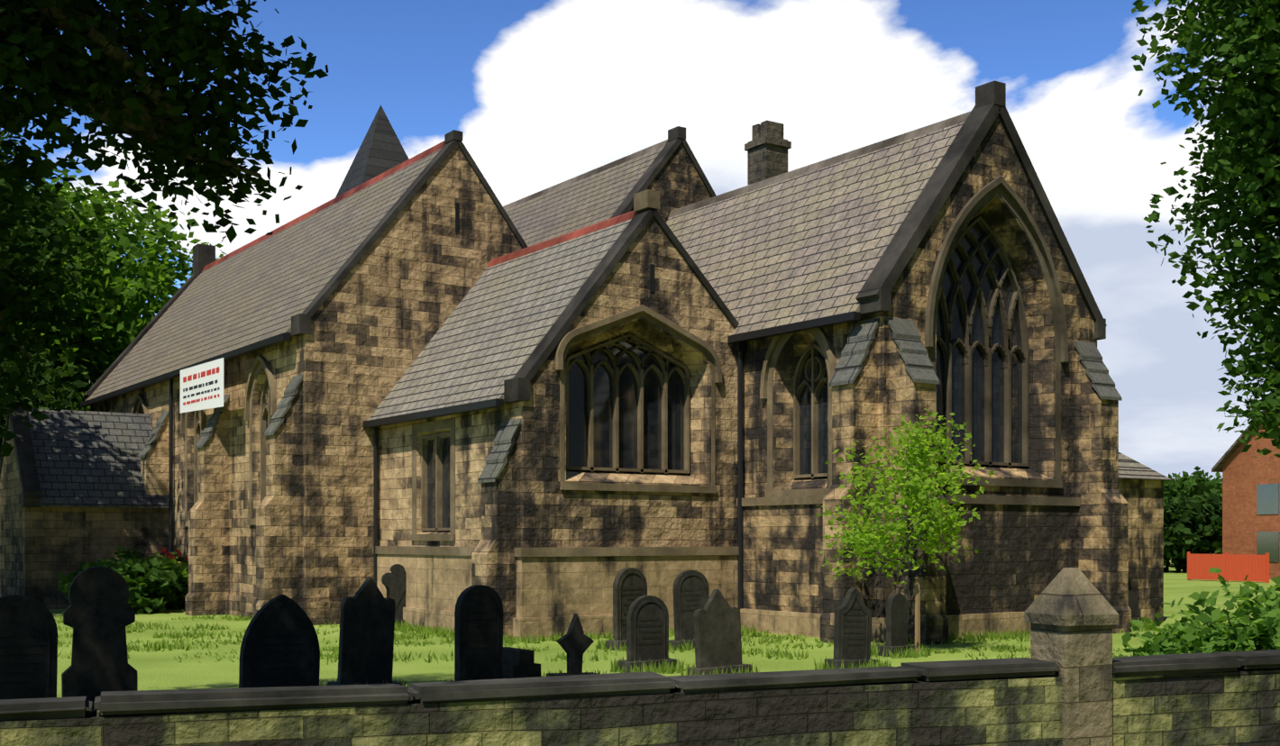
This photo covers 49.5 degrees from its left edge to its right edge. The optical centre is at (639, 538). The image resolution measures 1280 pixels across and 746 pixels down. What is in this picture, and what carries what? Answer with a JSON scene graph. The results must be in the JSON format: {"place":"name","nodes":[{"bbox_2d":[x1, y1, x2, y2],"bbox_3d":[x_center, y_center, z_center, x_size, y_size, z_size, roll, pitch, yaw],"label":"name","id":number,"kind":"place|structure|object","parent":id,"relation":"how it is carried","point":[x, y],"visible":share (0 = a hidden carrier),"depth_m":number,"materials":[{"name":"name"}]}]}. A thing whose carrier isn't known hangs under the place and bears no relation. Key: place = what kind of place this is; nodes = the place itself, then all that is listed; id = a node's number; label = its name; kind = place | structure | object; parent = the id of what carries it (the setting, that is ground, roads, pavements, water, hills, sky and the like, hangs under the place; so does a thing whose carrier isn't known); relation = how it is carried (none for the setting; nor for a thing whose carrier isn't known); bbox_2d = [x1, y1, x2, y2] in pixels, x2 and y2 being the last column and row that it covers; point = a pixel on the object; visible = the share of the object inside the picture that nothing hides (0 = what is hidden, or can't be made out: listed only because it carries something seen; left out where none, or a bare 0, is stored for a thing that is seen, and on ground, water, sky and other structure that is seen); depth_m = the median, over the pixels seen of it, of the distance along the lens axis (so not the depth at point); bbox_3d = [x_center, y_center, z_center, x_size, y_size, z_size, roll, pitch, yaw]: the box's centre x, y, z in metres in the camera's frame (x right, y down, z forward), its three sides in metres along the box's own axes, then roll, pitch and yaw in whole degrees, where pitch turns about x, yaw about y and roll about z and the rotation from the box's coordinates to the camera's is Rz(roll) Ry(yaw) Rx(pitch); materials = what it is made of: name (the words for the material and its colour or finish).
{"place":"outdoors","nodes":[
{"label":"outdoors","id":0,"kind":"place"},
{"bbox_2d":[0,0,328,471],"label":"tree","id":1,"kind":"object","parent":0,"point":[187,32],"depth_m":10.02,"materials":[{"name":"green plant"}]},
{"bbox_2d":[0,0,1279,483],"label":"sky","id":2,"kind":"structure","parent":0,"point":[542,95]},
{"bbox_2d":[48,559,1279,697],"bbox_3d":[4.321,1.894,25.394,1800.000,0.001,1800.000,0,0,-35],"label":"lawn","id":3,"kind":"structure","parent":0,"point":[160,671],"depth_m":22.92,"materials":[{"name":"green plant"}]},
{"bbox_2d":[0,594,57,699],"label":"headstone","id":4,"kind":"object","parent":3,"relation":"on","point":[28,648],"visible":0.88,"depth_m":13.10,"materials":[{"name":"stone"}]},
{"bbox_2d":[0,128,60,319],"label":"shade tree","id":5,"kind":"object","parent":3,"relation":"on","point":[18,228],"visible":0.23,"depth_m":33.29,"materials":[{"name":"green plant"}]},
{"bbox_2d":[0,330,90,456],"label":"tree crown","id":6,"kind":"object","parent":3,"relation":"on","point":[43,378],"depth_m":43.52},
{"bbox_2d":[0,382,90,439],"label":"tree foliage","id":7,"kind":"object","parent":3,"relation":"on","point":[60,389],"depth_m":45.94,"materials":[{"name":"green plant"}]},
{"bbox_2d":[0,132,118,399],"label":"tree foliage","id":8,"kind":"object","parent":3,"relation":"on","point":[61,223],"visible":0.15,"depth_m":49.43,"materials":[{"name":"green plant"}]},
{"bbox_2d":[0,417,168,609],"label":"boiler house","id":9,"kind":"structure","parent":3,"relation":"on","point":[41,548],"depth_m":37.42,"materials":[{"name":"stone"}]},
{"bbox_2d":[0,402,41,507],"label":"boiler house coping","id":10,"kind":"object","parent":9,"relation":"on","point":[31,494],"visible":0.51,"depth_m":37.15,"materials":[{"name":"grey stone"}]},
{"bbox_2d":[26,408,168,508],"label":"roof","id":11,"kind":"structure","parent":9,"relation":"on","point":[86,459],"depth_m":38.25,"materials":[{"name":"grey tile"}]},
{"bbox_2d":[61,566,137,710],"bbox_3d":[-5.684,1.119,14.582,0.900,1.650,0.310,-1,3,-27],"label":"headstone","id":12,"kind":"object","parent":3,"relation":"on","point":[98,614],"visible":0.65,"depth_m":14.52,"materials":[{"name":"grey stone"}]},
{"bbox_2d":[1,168,230,411],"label":"tree","id":13,"kind":"object","parent":3,"relation":"on","point":[118,309],"depth_m":52.17,"materials":[{"name":"green plant"}]},
{"bbox_2d":[57,547,177,614],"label":"plant leaves","id":14,"kind":"object","parent":3,"relation":"on","point":[149,587],"visible":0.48,"depth_m":34.81,"materials":[{"name":"green plant"}]},
{"bbox_2d":[147,548,188,609],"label":"plant leaves","id":15,"kind":"object","parent":3,"relation":"on","point":[179,587],"depth_m":36.92,"materials":[{"name":"green plant"}]},
{"bbox_2d":[157,548,187,565],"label":"flower heads","id":16,"kind":"object","parent":15,"relation":"on","point":[169,554],"visible":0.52,"depth_m":37.28,"materials":[{"name":"red plant"}]},
{"bbox_2d":[140,380,341,625],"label":"buttresses","id":17,"kind":"structure","parent":3,"relation":"on","point":[279,539],"depth_m":33.06,"materials":[{"name":"stone"}]},
{"bbox_2d":[238,594,319,688],"bbox_3d":[-3.809,1.269,14.686,1.000,1.350,0.310,2,-3,-35],"label":"headstone","id":18,"kind":"object","parent":3,"relation":"on","point":[279,646],"visible":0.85,"depth_m":14.63,"materials":[{"name":"stone"}]},
{"bbox_2d":[90,144,522,602],"bbox_3d":[-10.154,-3.656,40.015,6.430,11.100,19.500,0,0,-35],"label":"church aisle","id":19,"kind":"object","parent":3,"relation":"on","point":[381,315],"visible":0.38,"depth_m":31.35,"materials":[{"name":"stone"}]},
{"bbox_2d":[180,357,223,413],"bbox_3d":[-10.799,-3.706,34.108,0.010,1.200,3.500,0,0,-35],"label":"sign","id":20,"kind":"object","parent":19,"relation":"attached to","point":[212,403],"visible":0.93,"depth_m":33.94,"materials":[{"name":"white metal"}]},
{"bbox_2d":[182,366,219,405],"bbox_3d":[-10.805,-3.727,34.104,0.002,0.734,2.900,0,0,-35],"label":"sign lettering","id":21,"kind":"object","parent":20,"relation":"attached to","point":[203,374],"visible":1,"depth_m":34.05},
{"bbox_2d":[85,146,663,401],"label":"roof","id":22,"kind":"structure","parent":19,"relation":"on","point":[269,288],"depth_m":37.45,"materials":[{"name":"stone"}]},
{"bbox_2d":[335,104,409,197],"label":"spire","id":23,"kind":"structure","parent":22,"relation":"on","point":[380,150],"depth_m":50.94,"materials":[{"name":"stone"}]},
{"bbox_2d":[201,140,636,272],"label":"ridge tiles","id":24,"kind":"object","parent":19,"relation":"attached to","point":[600,225],"visible":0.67,"depth_m":33.28,"materials":[{"name":"tile"}]},
{"bbox_2d":[78,202,859,610],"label":"gutters and downpipes","id":25,"kind":"object","parent":19,"relation":"on","point":[738,342],"visible":0.65,"depth_m":28.46,"materials":[{"name":"black metal"}]},
{"bbox_2d":[131,175,1080,557],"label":"window surrounds","id":26,"kind":"object","parent":19,"relation":"attached to","point":[981,197],"depth_m":27.55,"materials":[{"name":"brown stone"}]},
{"bbox_2d":[199,222,1022,528],"bbox_3d":[-5.050,-3.254,32.360,5.994,6.195,26.358,0,0,-59],"label":"window glass","id":27,"kind":"object","parent":26,"relation":"in","point":[578,421],"visible":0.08,"depth_m":27.57,"materials":[{"name":"black glass"}]},
{"bbox_2d":[327,576,401,685],"bbox_3d":[-3.284,1.204,16.674,0.820,1.480,0.310,3,0,-33],"label":"headstone","id":28,"kind":"object","parent":3,"relation":"on","point":[367,631],"visible":0.69,"depth_m":16.61,"materials":[{"name":"grey stone"}]},
{"bbox_2d":[381,564,406,625],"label":"headstone","id":29,"kind":"object","parent":3,"relation":"on","point":[394,582],"visible":0.44,"depth_m":29.59,"materials":[{"name":"stone"}]},
{"bbox_2d":[454,585,502,681],"bbox_3d":[-1.941,1.254,16.717,0.790,1.380,0.310,0,0,-40],"label":"headstone","id":30,"kind":"object","parent":3,"relation":"on","point":[479,633],"visible":0.9,"depth_m":16.65,"materials":[{"name":"stone"}]},
{"bbox_2d":[502,647,542,678],"bbox_3d":[-1.585,1.639,17.324,0.600,0.510,0.700,0,0,-35],"label":"tomb base","id":31,"kind":"object","parent":3,"relation":"on","point":[518,663],"visible":0.5,"depth_m":17.06,"materials":[{"name":"grey stone"}]},
{"bbox_2d":[378,216,737,548],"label":"church wall","id":32,"kind":"structure","parent":3,"relation":"on","point":[553,515],"depth_m":27.52,"materials":[{"name":"stone"}]},
{"bbox_2d":[366,219,631,420],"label":"roof","id":33,"kind":"structure","parent":32,"relation":"on","point":[489,335],"depth_m":29.00,"materials":[{"name":"stone"}]},
{"bbox_2d":[377,427,737,640],"bbox_3d":[-2.565,-0.131,27.680,4.589,4.050,8.579,0,0,-73],"label":"wall base","id":34,"kind":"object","parent":32,"relation":"attached to","point":[545,596],"depth_m":26.32,"materials":[{"name":"stone"}]},
{"bbox_2d":[546,613,598,676],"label":"headstone","id":35,"kind":"object","parent":3,"relation":"on","point":[574,642],"visible":0.69,"depth_m":17.70,"materials":[{"name":"stone"}]},
{"bbox_2d":[54,607,1153,710],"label":"grass tufts","id":36,"kind":"object","parent":3,"relation":"on","point":[442,633],"visible":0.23,"depth_m":24.31,"materials":[{"name":"green plant"}]},
{"bbox_2d":[605,567,647,650],"bbox_3d":[-0.166,1.224,23.760,0.860,1.440,0.310,-1,1,-43],"label":"headstone","id":37,"kind":"object","parent":3,"relation":"on","point":[629,586],"visible":0.69,"depth_m":23.59,"materials":[{"name":"grey stone"}]},
{"bbox_2d":[0,667,1279,745],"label":"boundary wall","id":38,"kind":"structure","parent":3,"relation":"on","point":[1240,708],"depth_m":9.83,"materials":[{"name":"stone"}]},
{"bbox_2d":[0,649,1279,721],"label":"wall coping","id":39,"kind":"object","parent":38,"relation":"on","point":[107,703],"visible":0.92,"depth_m":9.37,"materials":[{"name":"grey stone"}]},
{"bbox_2d":[618,595,676,673],"bbox_3d":[0.112,1.379,19.760,0.810,1.130,0.310,0,1,-33],"label":"headstone","id":40,"kind":"object","parent":3,"relation":"on","point":[647,628],"visible":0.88,"depth_m":19.68,"materials":[{"name":"stone"}]},
{"bbox_2d":[630,143,711,222],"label":"gable wall","id":41,"kind":"structure","parent":3,"relation":"on","point":[677,182],"depth_m":35.90,"materials":[{"name":"stone"}]},
{"bbox_2d":[82,80,1106,402],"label":"gable copings","id":42,"kind":"object","parent":41,"relation":"on","point":[874,295],"visible":0.67,"depth_m":27.12,"materials":[{"name":"stone"}]},
{"bbox_2d":[502,110,971,219],"bbox_3d":[-1.511,-9.356,39.468,0.590,2.260,29.188,0,0,-35],"label":"ridge stone","id":43,"kind":"object","parent":41,"relation":"on","point":[907,136],"visible":0.42,"depth_m":32.54,"materials":[{"name":"grey stone"}]},
{"bbox_2d":[669,570,709,649],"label":"headstone","id":44,"kind":"object","parent":3,"relation":"on","point":[690,590],"visible":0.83,"depth_m":23.68,"materials":[{"name":"stone"}]},
{"bbox_2d":[687,588,751,676],"bbox_3d":[1.057,1.314,18.803,0.860,1.260,0.310,-2,-1,-31],"label":"headstone","id":45,"kind":"object","parent":3,"relation":"on","point":[717,632],"visible":0.71,"depth_m":18.73,"materials":[{"name":"grey stone"}]},
{"bbox_2d":[824,587,877,669],"bbox_3d":[3.046,1.324,19.856,0.740,1.240,0.310,2,-1,-28],"label":"headstone","id":46,"kind":"object","parent":3,"relation":"on","point":[852,627],"visible":0.83,"depth_m":19.79,"materials":[{"name":"stone"}]},
{"bbox_2d":[877,594,914,657],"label":"headstone","id":47,"kind":"object","parent":3,"relation":"on","point":[897,620],"visible":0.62,"depth_m":22.29,"materials":[{"name":"stone"}]},
{"bbox_2d":[815,408,994,602],"bbox_3d":[4.354,-0.138,22.943,2.975,4.064,3.027,0,0,-35],"label":"sapling","id":48,"kind":"object","parent":3,"relation":"on","point":[919,481],"depth_m":22.76,"materials":[{"name":"green plant"}]},
{"bbox_2d":[914,577,920,652],"bbox_3d":[4.576,1.269,22.864,0.060,1.250,0.060,0,0,-35],"label":"sapling stake","id":49,"kind":"object","parent":3,"relation":"on","point":[917,611],"visible":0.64,"depth_m":22.84,"materials":[{"name":"brown wood"}]},
{"bbox_2d":[743,115,1097,501],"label":"church wall","id":50,"kind":"structure","parent":3,"relation":"on","point":[994,156],"depth_m":27.78,"materials":[{"name":"stone"}]},
{"bbox_2d":[666,121,964,335],"bbox_3d":[3.786,-6.240,31.551,6.660,4.244,10.250,0,0,-35],"label":"roof","id":51,"kind":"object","parent":50,"relation":"on","point":[812,245],"visible":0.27,"depth_m":28.79,"materials":[{"name":"stone"}]},
{"bbox_2d":[744,120,791,185],"bbox_3d":[3.558,-4.806,38.586,0.920,13.400,0.920,0,0,-35],"label":"chimney stack","id":52,"kind":"object","parent":51,"relation":"on","point":[768,146],"visible":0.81,"depth_m":38.29,"materials":[{"name":"grey stone"}]},
{"bbox_2d":[740,327,1131,645],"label":"chancel plinth buttresses","id":53,"kind":"structure","parent":3,"relation":"on","point":[1003,578],"depth_m":26.87,"materials":[{"name":"stone"}]},
{"bbox_2d":[138,317,1122,483],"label":"buttress caps","id":54,"kind":"object","parent":53,"relation":"on","point":[912,350],"visible":0.77,"depth_m":25.72,"materials":[{"name":"grey stone"}]},
{"bbox_2d":[1024,567,1118,745],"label":"gate pier","id":55,"kind":"structure","parent":3,"relation":"on","point":[1071,616],"depth_m":10.78,"materials":[{"name":"stone"}]},
{"bbox_2d":[1128,591,1143,621],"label":"headstone","id":56,"kind":"object","parent":3,"relation":"on","point":[1132,602],"visible":0.27,"depth_m":30.05,"materials":[{"name":"stone"}]},
{"bbox_2d":[1118,478,1163,622],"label":"church wall","id":57,"kind":"structure","parent":3,"relation":"on","point":[1144,498],"depth_m":30.91,"materials":[{"name":"stone"}]},
{"bbox_2d":[1118,452,1172,480],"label":"roof","id":58,"kind":"structure","parent":57,"relation":"on","point":[1129,468],"depth_m":30.89,"materials":[{"name":"stone"}]},
{"bbox_2d":[1112,617,1243,658],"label":"shrub leaves","id":59,"kind":"object","parent":3,"relation":"on","point":[1147,648],"visible":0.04,"depth_m":14.41,"materials":[{"name":"green plant"}]},
{"bbox_2d":[1163,482,1222,573],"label":"tree","id":60,"kind":"object","parent":3,"relation":"on","point":[1193,525],"visible":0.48,"depth_m":75.00,"materials":[{"name":"green plant"}]},
{"bbox_2d":[1163,466,1222,508],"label":"tree","id":61,"kind":"object","parent":3,"relation":"on","point":[1177,486],"visible":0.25,"depth_m":149.45,"materials":[{"name":"green plant"}]},
{"bbox_2d":[1196,472,1222,484],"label":"tree","id":62,"kind":"object","parent":3,"relation":"on","point":[1217,474],"depth_m":172.53,"materials":[{"name":"green plant"}]},
{"bbox_2d":[1142,567,1279,656],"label":"shrub leaves","id":63,"kind":"object","parent":3,"relation":"on","point":[1260,631],"depth_m":13.83,"materials":[{"name":"green plant"}]},
{"bbox_2d":[1187,551,1269,583],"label":"red fence","id":64,"kind":"object","parent":3,"relation":"on","point":[1240,568],"visible":0.94,"depth_m":60.28,"materials":[{"name":"orange paint"}]},
{"bbox_2d":[1251,585,1279,610],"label":"shrub leaves","id":65,"kind":"object","parent":3,"relation":"on","point":[1276,599],"depth_m":14.83,"materials":[{"name":"green plant"}]},
{"bbox_2d":[1130,0,1279,480],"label":"tree","id":66,"kind":"object","parent":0,"point":[1247,148],"depth_m":14.75,"materials":[{"name":"green plant"}]},
{"bbox_2d":[1222,423,1279,579],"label":"brick house","id":67,"kind":"structure","parent":0,"point":[1244,474],"depth_m":65.28,"materials":[{"name":"brick"}]},
{"bbox_2d":[1211,410,1266,472],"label":"roof","id":68,"kind":"structure","parent":67,"relation":"on","point":[1225,457],"depth_m":66.18,"materials":[{"name":"grey tile"}]},
{"bbox_2d":[1256,484,1279,562],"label":"windows","id":69,"kind":"structure","parent":67,"relation":"in","point":[1267,498],"depth_m":64.06,"materials":[{"name":"grey glass"}]}
]}

